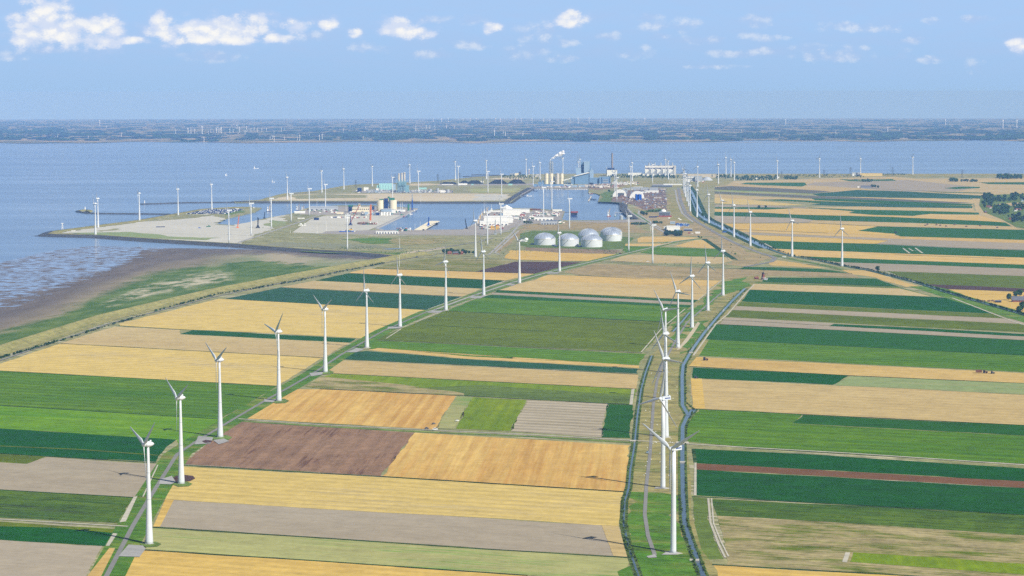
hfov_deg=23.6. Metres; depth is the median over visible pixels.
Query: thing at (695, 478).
bare strip
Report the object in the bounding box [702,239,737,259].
ditch bank
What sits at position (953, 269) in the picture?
field
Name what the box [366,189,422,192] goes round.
pipework
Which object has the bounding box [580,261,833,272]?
ditch
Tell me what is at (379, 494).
field
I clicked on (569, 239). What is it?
oil tank
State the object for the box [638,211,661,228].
road
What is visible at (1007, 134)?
woodland
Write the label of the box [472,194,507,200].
sand flat
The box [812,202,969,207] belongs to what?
field
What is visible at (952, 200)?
field
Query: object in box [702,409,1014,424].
ditch
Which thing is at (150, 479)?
farm track
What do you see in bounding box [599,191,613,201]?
rough grass
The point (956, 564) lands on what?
field
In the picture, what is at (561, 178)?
concrete silo
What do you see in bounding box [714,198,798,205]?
field
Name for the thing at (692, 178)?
switchgear hall
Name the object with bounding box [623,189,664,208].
scrap pile
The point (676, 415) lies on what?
dyke meadow
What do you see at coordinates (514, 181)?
coal heap
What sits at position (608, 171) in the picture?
waste plant
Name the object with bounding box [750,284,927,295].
field
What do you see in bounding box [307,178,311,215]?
wind turbine
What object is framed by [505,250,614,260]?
field
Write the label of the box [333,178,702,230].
quay clutter
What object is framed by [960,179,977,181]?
grove
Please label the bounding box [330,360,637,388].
field
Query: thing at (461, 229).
quay wall
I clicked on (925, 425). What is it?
field
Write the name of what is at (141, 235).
thin grass
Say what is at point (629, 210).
road
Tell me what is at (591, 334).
field
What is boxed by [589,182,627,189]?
plant yard
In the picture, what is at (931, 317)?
field
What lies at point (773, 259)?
road
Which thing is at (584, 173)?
boiler house
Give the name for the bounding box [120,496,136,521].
bare strip
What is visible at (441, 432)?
grass strip
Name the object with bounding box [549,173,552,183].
concrete silo
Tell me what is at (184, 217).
thin grass
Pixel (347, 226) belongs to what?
wind turbine
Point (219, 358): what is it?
wind turbine
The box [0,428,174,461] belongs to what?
field
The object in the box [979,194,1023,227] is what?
village green
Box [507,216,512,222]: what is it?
hall
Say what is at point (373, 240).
rough grass
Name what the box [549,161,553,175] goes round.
twin chimney
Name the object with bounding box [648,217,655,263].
wind turbine
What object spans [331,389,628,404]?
ditch
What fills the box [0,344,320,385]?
field
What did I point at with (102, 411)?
ditch
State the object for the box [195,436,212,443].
hardstand
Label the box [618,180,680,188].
dry grass
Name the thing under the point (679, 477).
canal bank
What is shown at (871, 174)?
hall
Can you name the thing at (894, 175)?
dry grass
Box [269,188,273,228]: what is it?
wind turbine
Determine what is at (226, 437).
mown grass
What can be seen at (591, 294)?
ditch
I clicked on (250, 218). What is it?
wind turbine
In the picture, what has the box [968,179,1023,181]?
field
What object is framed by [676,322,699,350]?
soil bank
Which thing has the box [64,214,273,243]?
sand flat
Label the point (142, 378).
ditch
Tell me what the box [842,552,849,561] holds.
bare patch
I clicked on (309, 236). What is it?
rough grass
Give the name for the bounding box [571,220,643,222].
quay
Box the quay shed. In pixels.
[376,231,397,233]
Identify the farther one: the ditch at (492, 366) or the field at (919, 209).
the field at (919, 209)
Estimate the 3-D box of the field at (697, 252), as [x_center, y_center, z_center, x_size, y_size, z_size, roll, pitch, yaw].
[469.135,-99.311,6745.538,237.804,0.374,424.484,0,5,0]
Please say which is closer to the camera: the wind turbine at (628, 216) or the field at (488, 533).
the field at (488, 533)
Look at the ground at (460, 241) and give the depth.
4851.51 m
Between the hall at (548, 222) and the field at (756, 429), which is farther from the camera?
the hall at (548, 222)
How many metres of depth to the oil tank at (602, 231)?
7360.24 m
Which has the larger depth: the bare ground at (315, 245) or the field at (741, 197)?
the field at (741, 197)
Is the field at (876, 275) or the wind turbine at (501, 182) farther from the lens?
the wind turbine at (501, 182)
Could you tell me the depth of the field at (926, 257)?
6509.59 m
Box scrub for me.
[312,239,760,265]
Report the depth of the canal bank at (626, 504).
2816.86 m
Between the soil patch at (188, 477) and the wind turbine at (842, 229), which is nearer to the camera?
the soil patch at (188, 477)
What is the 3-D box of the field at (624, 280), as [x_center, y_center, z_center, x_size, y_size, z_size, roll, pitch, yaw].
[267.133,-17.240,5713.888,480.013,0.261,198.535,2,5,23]
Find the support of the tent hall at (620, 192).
on the scrapyard ground at (659, 194)
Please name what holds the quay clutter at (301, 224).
on the ground at (460, 241)
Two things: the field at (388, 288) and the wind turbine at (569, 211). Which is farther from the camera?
the wind turbine at (569, 211)
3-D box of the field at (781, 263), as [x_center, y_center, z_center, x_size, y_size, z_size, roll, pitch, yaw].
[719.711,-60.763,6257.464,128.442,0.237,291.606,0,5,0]
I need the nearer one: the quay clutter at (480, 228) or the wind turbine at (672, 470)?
the wind turbine at (672, 470)
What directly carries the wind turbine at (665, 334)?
on the ground at (460, 241)
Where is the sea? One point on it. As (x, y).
(45, 187)
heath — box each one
[494,221,653,252]
[633,190,741,247]
[701,237,771,265]
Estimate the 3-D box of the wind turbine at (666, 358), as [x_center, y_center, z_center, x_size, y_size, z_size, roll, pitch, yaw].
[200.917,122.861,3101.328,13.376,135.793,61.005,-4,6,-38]
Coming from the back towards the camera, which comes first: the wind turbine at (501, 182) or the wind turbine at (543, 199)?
the wind turbine at (501, 182)
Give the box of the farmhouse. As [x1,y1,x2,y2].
[1011,295,1023,301]
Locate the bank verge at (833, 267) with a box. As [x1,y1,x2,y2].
[772,255,846,269]
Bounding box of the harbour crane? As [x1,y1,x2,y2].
[349,204,359,224]
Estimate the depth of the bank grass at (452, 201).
9935.67 m
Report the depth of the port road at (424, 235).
7537.43 m
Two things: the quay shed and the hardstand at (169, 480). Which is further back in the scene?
the quay shed
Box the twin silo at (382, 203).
[377,197,396,210]
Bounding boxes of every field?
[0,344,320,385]
[0,371,276,418]
[0,406,217,443]
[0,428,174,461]
[0,454,45,463]
[0,457,155,496]
[0,490,132,522]
[0,521,113,532]
[0,526,111,545]
[0,540,101,575]
[63,327,347,356]
[119,299,422,337]
[126,551,521,575]
[146,528,628,575]
[153,500,622,556]
[166,467,622,525]
[181,330,354,342]
[186,422,413,475]
[226,288,458,309]
[247,389,455,428]
[284,281,478,296]
[305,376,463,394]
[316,273,501,287]
[324,374,636,400]
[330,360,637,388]
[346,351,637,372]
[350,269,530,279]
[369,340,645,364]
[369,348,638,367]
[374,258,514,270]
[378,311,671,351]
[383,433,629,490]
[428,385,633,403]
[436,396,471,427]
[448,298,688,321]
[456,397,525,430]
[476,262,580,273]
[482,295,690,306]
[492,293,693,304]
[495,290,697,302]
[501,280,711,299]
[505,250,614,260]
[511,400,608,436]
[534,275,720,285]
[565,264,859,279]
[602,404,633,437]
[687,409,1023,463]
[690,379,1023,424]
[692,367,846,384]
[692,497,723,559]
[695,449,1023,480]
[697,463,1023,487]
[697,470,1023,513]
[698,357,1023,382]
[699,339,1023,371]
[706,324,1023,354]
[712,499,1023,534]
[714,194,973,207]
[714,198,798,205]
[714,208,1000,221]
[714,212,1009,225]
[714,216,812,222]
[714,565,896,575]
[715,186,830,192]
[715,190,813,194]
[715,192,966,202]
[715,205,804,207]
[715,207,787,209]
[716,177,1023,229]
[718,516,1023,575]
[720,318,1023,339]
[726,223,894,234]
[726,310,1023,331]
[728,184,879,190]
[733,306,1023,323]
[737,302,1008,318]
[740,230,1023,242]
[740,267,846,272]
[742,290,991,313]
[743,182,805,186]
[744,232,893,239]
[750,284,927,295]
[751,235,885,243]
[753,177,900,182]
[756,282,926,294]
[760,240,1023,256]
[762,278,894,285]
[768,199,972,207]
[769,260,822,267]
[774,249,1023,264]
[793,415,1023,435]
[805,206,975,211]
[805,220,1020,229]
[805,256,1023,268]
[807,180,972,191]
[808,207,978,215]
[812,198,971,205]
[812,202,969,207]
[814,190,980,198]
[830,324,1023,335]
[836,262,1023,275]
[836,376,1023,394]
[841,179,895,180]
[843,270,916,286]
[850,552,1023,574]
[854,197,978,202]
[859,227,1023,239]
[877,239,1023,249]
[887,271,1023,287]
[924,191,974,192]
[928,284,1023,291]
[949,187,979,188]
[949,289,1023,311]
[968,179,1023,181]
[980,182,1023,184]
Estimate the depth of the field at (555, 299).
5164.58 m
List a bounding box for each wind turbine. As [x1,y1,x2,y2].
[92,194,96,234]
[95,194,99,227]
[130,423,154,543]
[137,189,140,219]
[165,377,187,483]
[175,181,178,214]
[205,342,226,436]
[210,181,212,208]
[226,209,231,242]
[249,199,253,235]
[265,313,282,400]
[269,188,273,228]
[289,187,293,221]
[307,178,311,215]
[313,295,331,371]
[318,168,322,192]
[345,207,349,249]
[356,268,372,347]
[391,262,405,326]
[435,246,449,310]
[469,209,477,256]
[476,241,487,295]
[484,209,490,245]
[497,199,503,234]
[500,169,503,196]
[512,230,525,282]
[541,187,545,216]
[549,176,554,209]
[553,224,563,271]
[566,198,571,228]
[613,170,620,200]
[625,210,631,251]
[638,364,676,488]
[642,423,698,554]
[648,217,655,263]
[652,308,677,395]
[652,331,683,437]
[654,290,678,372]
[668,272,688,347]
[679,256,700,327]
[681,170,686,196]
[682,172,687,201]
[684,174,690,205]
[685,178,692,211]
[691,189,700,216]
[698,249,715,310]
[703,188,712,222]
[713,234,729,295]
[717,157,720,183]
[717,193,725,229]
[728,198,738,236]
[745,200,754,245]
[786,208,797,256]
[835,216,848,266]
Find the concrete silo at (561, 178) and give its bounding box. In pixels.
[560,173,563,183]
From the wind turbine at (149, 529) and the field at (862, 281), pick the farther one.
the field at (862, 281)
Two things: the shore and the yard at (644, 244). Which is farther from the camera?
the shore
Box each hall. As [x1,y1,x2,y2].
[352,207,368,211]
[377,183,395,189]
[480,221,507,224]
[484,216,511,220]
[503,209,520,214]
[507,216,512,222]
[520,208,529,212]
[534,217,553,219]
[541,221,556,224]
[613,189,626,196]
[630,191,643,197]
[686,176,694,180]
[695,176,701,181]
[860,173,881,175]
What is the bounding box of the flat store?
[652,185,671,186]
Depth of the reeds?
2558.33 m
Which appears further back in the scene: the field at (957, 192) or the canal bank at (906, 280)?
the field at (957, 192)
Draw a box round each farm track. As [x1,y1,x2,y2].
[2,519,126,526]
[142,465,157,496]
[239,418,642,440]
[641,309,684,351]
[652,441,1023,464]
[693,284,754,354]
[707,498,725,556]
[711,498,728,555]
[953,298,1023,324]
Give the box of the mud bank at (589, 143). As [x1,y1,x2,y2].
[475,141,823,143]
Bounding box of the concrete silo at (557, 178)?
[556,173,558,183]
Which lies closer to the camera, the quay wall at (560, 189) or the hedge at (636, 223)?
the hedge at (636, 223)
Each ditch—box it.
[0,405,214,418]
[0,453,155,462]
[0,489,132,497]
[11,371,271,385]
[60,343,321,357]
[145,549,527,575]
[154,527,626,557]
[188,465,623,491]
[236,299,422,309]
[245,419,434,430]
[284,287,460,296]
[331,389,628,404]
[333,373,630,388]
[346,359,627,373]
[381,476,621,491]
[387,340,636,352]
[434,325,534,330]
[460,311,661,321]
[502,290,690,299]
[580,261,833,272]
[689,366,1010,382]
[692,449,696,462]
[692,496,1023,514]
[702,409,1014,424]
[712,339,1011,354]
[712,564,914,575]
[723,324,1013,339]
[753,448,1000,463]
[767,277,874,285]
[821,223,1007,229]
[891,244,1015,249]
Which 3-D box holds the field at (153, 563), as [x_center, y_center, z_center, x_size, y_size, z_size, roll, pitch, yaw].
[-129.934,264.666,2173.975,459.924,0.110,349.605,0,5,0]
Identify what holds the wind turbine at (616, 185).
on the scrapyard ground at (659, 194)
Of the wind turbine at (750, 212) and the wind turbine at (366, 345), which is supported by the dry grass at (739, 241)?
the wind turbine at (750, 212)
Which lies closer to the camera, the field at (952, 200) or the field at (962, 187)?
the field at (952, 200)
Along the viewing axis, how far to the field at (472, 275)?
5942.82 m
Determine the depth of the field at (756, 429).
3100.14 m
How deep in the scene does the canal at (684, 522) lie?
2947.28 m
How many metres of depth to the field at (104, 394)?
3562.25 m
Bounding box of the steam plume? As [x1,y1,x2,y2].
[550,151,564,159]
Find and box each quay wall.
[375,208,417,229]
[441,215,481,229]
[534,188,587,189]
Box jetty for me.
[415,221,438,229]
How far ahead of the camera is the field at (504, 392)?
3555.28 m
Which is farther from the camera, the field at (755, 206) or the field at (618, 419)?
the field at (755, 206)
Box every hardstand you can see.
[119,544,144,556]
[159,476,175,483]
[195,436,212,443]
[214,439,227,443]
[264,399,275,401]
[310,372,322,375]
[348,348,362,351]
[661,552,677,554]
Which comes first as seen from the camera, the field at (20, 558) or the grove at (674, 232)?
the field at (20, 558)
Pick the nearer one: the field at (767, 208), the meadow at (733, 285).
the meadow at (733, 285)
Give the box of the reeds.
[620,288,748,575]
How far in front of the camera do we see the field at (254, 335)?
4408.61 m
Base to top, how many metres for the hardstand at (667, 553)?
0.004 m
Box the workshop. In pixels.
[645,190,658,192]
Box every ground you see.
[0,173,1023,575]
[264,242,388,247]
[389,238,448,244]
[401,247,444,253]
[409,183,441,185]
[492,177,525,179]
[611,188,666,210]
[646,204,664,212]
[677,174,728,177]
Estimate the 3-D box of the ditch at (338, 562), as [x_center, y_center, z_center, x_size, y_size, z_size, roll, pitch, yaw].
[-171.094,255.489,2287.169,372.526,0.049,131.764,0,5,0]
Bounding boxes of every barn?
[666,226,679,230]
[861,185,870,187]
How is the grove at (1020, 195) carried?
on the ground at (460, 241)
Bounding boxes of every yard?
[355,190,452,192]
[437,183,532,185]
[521,185,587,194]
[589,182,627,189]
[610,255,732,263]
[623,246,649,252]
[625,243,668,245]
[637,236,694,242]
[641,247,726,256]
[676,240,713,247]
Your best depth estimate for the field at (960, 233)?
7674.72 m
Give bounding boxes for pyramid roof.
[501,205,512,209]
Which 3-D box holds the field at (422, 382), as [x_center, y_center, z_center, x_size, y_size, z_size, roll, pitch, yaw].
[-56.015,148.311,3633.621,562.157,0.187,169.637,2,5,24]
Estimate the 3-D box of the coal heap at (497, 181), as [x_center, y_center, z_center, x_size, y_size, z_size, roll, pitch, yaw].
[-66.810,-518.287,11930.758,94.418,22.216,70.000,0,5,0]
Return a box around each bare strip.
[88,548,114,575]
[106,533,116,545]
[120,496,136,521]
[629,389,634,404]
[694,463,696,494]
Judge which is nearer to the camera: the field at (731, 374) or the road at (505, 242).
the field at (731, 374)
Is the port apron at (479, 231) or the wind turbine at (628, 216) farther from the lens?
the port apron at (479, 231)
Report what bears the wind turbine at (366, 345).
on the ground at (460, 241)
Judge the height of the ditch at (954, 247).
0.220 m
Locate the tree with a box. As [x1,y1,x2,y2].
[1016,289,1022,294]
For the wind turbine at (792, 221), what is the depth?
6533.02 m
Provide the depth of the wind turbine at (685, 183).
10316.73 m
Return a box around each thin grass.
[77,232,211,239]
[142,214,212,221]
[223,210,244,214]
[264,220,287,226]
[280,214,322,221]
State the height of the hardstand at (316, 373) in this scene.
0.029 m
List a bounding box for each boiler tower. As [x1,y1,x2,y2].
[397,173,400,191]
[400,173,403,190]
[402,172,406,191]
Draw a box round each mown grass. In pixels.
[140,542,159,546]
[173,482,191,486]
[213,435,231,439]
[274,399,288,402]
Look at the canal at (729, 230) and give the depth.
8093.54 m
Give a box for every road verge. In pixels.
[90,238,700,575]
[419,247,655,311]
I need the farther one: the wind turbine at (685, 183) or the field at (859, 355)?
the wind turbine at (685, 183)
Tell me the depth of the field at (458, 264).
6256.80 m
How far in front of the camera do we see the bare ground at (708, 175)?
13125.50 m
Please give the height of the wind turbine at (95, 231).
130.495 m
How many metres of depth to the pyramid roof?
9204.36 m
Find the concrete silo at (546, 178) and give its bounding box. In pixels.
[544,173,547,183]
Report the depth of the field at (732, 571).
2231.78 m
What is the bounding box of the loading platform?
[565,211,577,216]
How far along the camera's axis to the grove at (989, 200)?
9840.16 m
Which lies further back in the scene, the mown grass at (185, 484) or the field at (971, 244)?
the field at (971, 244)
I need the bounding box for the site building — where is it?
[541,184,563,185]
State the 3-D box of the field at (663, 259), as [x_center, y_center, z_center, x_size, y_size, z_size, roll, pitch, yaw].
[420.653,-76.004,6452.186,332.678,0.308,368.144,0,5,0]
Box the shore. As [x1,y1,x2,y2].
[0,118,1023,142]
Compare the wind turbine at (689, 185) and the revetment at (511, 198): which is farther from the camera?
the revetment at (511, 198)
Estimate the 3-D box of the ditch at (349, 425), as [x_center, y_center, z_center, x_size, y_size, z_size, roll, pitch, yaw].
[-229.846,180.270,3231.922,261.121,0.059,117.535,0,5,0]
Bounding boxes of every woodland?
[0,119,1023,141]
[711,173,904,180]
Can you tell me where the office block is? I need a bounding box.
[659,209,671,216]
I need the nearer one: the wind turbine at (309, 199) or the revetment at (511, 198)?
the wind turbine at (309, 199)
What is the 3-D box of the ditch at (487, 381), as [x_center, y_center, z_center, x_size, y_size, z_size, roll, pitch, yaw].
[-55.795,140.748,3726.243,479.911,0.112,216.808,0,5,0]
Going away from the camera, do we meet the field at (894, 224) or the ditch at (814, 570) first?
the ditch at (814, 570)
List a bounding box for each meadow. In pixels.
[617,492,701,575]
[628,275,762,575]
[662,277,751,347]
[680,320,708,353]
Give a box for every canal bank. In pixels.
[619,356,653,575]
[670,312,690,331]
[678,288,746,575]
[682,187,775,247]
[765,248,1023,315]
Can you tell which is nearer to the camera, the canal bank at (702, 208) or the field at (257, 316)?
the field at (257, 316)
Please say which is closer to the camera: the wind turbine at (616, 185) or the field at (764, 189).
the wind turbine at (616, 185)
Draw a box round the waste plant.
[606,153,616,175]
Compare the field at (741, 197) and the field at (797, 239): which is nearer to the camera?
the field at (797, 239)
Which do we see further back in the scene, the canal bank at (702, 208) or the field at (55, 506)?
the canal bank at (702, 208)
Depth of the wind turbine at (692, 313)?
4560.00 m
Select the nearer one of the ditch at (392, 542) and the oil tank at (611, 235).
the ditch at (392, 542)
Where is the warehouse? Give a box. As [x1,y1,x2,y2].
[310,206,337,209]
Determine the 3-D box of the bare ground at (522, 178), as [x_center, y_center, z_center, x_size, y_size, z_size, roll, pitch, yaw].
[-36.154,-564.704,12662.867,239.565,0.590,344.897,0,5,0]
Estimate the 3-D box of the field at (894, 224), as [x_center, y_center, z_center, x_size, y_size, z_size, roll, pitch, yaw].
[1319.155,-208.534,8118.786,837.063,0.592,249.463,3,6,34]
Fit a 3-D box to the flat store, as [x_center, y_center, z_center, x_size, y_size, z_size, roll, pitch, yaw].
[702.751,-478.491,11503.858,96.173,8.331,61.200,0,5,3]
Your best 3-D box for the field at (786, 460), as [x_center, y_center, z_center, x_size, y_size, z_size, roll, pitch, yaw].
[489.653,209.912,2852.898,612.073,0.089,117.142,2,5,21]
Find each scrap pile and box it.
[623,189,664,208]
[623,189,666,208]
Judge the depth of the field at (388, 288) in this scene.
5490.62 m
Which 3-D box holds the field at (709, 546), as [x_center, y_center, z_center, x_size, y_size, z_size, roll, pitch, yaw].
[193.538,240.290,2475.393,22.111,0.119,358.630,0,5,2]
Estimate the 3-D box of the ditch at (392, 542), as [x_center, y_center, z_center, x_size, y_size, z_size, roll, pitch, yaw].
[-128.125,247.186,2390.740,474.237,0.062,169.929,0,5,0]
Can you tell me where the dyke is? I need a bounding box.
[0,251,433,355]
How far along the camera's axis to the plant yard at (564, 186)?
11428.88 m
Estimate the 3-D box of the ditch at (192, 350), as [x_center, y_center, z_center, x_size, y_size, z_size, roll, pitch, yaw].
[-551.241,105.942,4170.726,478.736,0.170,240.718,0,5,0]
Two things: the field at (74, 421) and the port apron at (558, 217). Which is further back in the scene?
the port apron at (558, 217)
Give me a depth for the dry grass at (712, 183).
11928.68 m
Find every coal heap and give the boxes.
[467,180,482,183]
[489,179,507,183]
[508,179,525,183]
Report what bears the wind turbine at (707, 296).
on the ground at (460, 241)
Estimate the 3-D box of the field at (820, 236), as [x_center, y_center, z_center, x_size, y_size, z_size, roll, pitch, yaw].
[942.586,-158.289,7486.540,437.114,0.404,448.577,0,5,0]
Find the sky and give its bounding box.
[0,0,1023,119]
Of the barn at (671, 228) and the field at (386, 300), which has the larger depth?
the barn at (671, 228)
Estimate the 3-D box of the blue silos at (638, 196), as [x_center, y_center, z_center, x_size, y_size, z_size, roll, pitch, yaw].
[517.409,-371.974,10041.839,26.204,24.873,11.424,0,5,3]
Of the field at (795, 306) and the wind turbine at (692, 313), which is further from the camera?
the field at (795, 306)
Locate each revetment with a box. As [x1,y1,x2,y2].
[37,233,391,257]
[39,209,198,234]
[232,176,495,201]
[236,188,534,203]
[606,202,637,218]
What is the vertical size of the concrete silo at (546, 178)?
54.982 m
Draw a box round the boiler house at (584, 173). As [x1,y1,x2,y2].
[564,161,610,183]
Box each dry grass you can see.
[468,188,521,192]
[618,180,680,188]
[663,190,694,223]
[681,194,773,255]
[691,179,733,187]
[735,174,1023,177]
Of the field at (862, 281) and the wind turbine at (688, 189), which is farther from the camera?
the wind turbine at (688, 189)
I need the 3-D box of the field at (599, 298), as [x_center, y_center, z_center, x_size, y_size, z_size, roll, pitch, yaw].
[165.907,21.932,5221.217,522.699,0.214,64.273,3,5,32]
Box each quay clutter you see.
[298,181,703,231]
[311,181,638,230]
[314,181,696,231]
[326,181,638,230]
[330,181,699,232]
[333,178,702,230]
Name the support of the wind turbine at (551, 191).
on the ground at (460, 241)
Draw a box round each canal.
[622,355,651,575]
[680,288,745,575]
[687,187,768,247]
[768,248,1023,314]
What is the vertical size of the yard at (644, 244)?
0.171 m
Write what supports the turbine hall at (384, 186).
on the rough grass at (455, 188)
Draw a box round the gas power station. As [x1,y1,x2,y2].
[645,163,675,175]
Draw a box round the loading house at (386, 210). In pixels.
[381,209,391,211]
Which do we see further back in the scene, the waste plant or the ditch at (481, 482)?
the waste plant
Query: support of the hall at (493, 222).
on the ground at (460, 241)
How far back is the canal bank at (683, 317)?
4707.88 m
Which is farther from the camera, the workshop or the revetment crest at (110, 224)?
the workshop
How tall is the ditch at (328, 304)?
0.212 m
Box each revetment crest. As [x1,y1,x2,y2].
[48,207,251,233]
[50,233,392,255]
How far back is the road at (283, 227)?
7998.02 m
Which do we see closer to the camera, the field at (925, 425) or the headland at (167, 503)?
the headland at (167, 503)
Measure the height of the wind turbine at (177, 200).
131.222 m
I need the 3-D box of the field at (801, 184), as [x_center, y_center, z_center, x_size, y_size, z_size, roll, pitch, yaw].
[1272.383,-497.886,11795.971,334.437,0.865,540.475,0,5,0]
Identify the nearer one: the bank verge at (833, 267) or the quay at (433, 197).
the bank verge at (833, 267)
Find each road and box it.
[0,253,440,360]
[104,312,425,575]
[237,208,339,242]
[373,231,507,235]
[418,238,491,251]
[426,238,696,311]
[488,212,532,254]
[494,231,518,253]
[627,207,663,232]
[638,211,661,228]
[643,293,720,554]
[675,190,692,221]
[677,188,776,266]
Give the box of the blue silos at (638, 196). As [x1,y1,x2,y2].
[635,194,641,199]
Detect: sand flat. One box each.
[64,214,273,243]
[223,215,286,242]
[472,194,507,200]
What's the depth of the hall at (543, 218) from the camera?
8430.64 m
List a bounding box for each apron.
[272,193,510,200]
[293,214,400,233]
[299,206,410,214]
[321,210,530,234]
[512,210,564,227]
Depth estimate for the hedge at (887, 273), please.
5837.44 m
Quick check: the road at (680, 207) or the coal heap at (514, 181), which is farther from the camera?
the coal heap at (514, 181)
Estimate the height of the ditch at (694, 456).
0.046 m
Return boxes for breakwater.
[78,211,167,214]
[140,202,234,204]
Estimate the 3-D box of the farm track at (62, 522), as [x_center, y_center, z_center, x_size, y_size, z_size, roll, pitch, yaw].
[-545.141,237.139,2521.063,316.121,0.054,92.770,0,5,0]
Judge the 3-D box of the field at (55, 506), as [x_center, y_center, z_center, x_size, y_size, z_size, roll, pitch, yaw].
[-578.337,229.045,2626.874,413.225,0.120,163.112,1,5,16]
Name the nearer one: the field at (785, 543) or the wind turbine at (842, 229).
the field at (785, 543)
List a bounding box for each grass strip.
[5,446,156,455]
[241,421,640,443]
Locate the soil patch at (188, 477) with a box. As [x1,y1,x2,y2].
[173,475,194,481]
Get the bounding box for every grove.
[664,230,683,235]
[862,178,872,181]
[948,177,958,181]
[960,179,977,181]
[980,192,993,206]
[992,196,1015,201]
[992,203,1010,213]
[996,173,1022,178]
[1010,192,1023,199]
[1011,201,1023,209]
[1011,212,1023,221]
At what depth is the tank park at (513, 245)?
7475.43 m
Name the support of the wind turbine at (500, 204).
on the ground at (460, 241)
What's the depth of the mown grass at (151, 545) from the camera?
2375.66 m
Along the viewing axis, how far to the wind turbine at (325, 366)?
3838.19 m
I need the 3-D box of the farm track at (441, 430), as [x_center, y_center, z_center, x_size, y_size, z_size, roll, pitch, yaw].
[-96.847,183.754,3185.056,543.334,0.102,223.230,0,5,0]
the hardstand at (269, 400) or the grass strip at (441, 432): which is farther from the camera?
the hardstand at (269, 400)
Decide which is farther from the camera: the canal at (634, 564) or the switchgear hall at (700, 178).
the switchgear hall at (700, 178)
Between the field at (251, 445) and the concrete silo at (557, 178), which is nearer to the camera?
the field at (251, 445)
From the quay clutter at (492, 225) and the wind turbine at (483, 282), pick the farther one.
the quay clutter at (492, 225)
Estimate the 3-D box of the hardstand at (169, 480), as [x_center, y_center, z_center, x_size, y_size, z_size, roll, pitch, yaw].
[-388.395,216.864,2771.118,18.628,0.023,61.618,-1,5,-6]
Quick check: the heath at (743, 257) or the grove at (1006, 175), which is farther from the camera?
the grove at (1006, 175)
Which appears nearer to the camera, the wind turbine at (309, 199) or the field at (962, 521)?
the field at (962, 521)
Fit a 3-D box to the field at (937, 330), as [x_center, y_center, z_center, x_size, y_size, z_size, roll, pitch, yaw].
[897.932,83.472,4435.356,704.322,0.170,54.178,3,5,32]
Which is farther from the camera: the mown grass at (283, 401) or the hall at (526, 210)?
the hall at (526, 210)
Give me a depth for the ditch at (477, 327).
4571.50 m
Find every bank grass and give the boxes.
[388,199,513,201]
[909,286,1023,321]
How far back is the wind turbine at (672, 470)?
2325.46 m
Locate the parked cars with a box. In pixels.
[187,209,242,213]
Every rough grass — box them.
[244,234,443,242]
[290,194,367,198]
[303,251,404,254]
[323,184,526,192]
[342,237,394,243]
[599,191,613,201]
[611,262,742,267]
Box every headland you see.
[153,499,173,526]
[602,525,626,556]
[689,357,702,365]
[691,378,704,408]
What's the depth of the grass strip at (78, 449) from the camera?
3011.15 m
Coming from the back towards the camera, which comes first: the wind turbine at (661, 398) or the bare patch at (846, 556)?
the wind turbine at (661, 398)
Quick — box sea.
[0,140,1023,261]
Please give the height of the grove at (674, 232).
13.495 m
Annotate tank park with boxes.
[499,230,658,254]
[520,231,633,249]
[525,247,619,253]
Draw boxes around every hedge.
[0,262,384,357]
[502,174,678,178]
[523,209,701,237]
[689,190,715,221]
[717,222,1023,313]
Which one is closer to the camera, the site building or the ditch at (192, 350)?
the ditch at (192, 350)
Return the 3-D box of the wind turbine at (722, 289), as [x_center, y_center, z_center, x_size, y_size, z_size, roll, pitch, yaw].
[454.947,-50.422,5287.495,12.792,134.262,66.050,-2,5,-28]
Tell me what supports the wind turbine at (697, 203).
on the ground at (460, 241)
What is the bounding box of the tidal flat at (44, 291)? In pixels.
[0,246,375,344]
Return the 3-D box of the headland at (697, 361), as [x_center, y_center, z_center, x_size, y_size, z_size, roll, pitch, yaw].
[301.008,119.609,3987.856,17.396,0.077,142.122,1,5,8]
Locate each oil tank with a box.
[534,233,555,244]
[558,233,578,245]
[578,228,598,241]
[581,234,601,246]
[600,227,621,238]
[603,229,620,240]

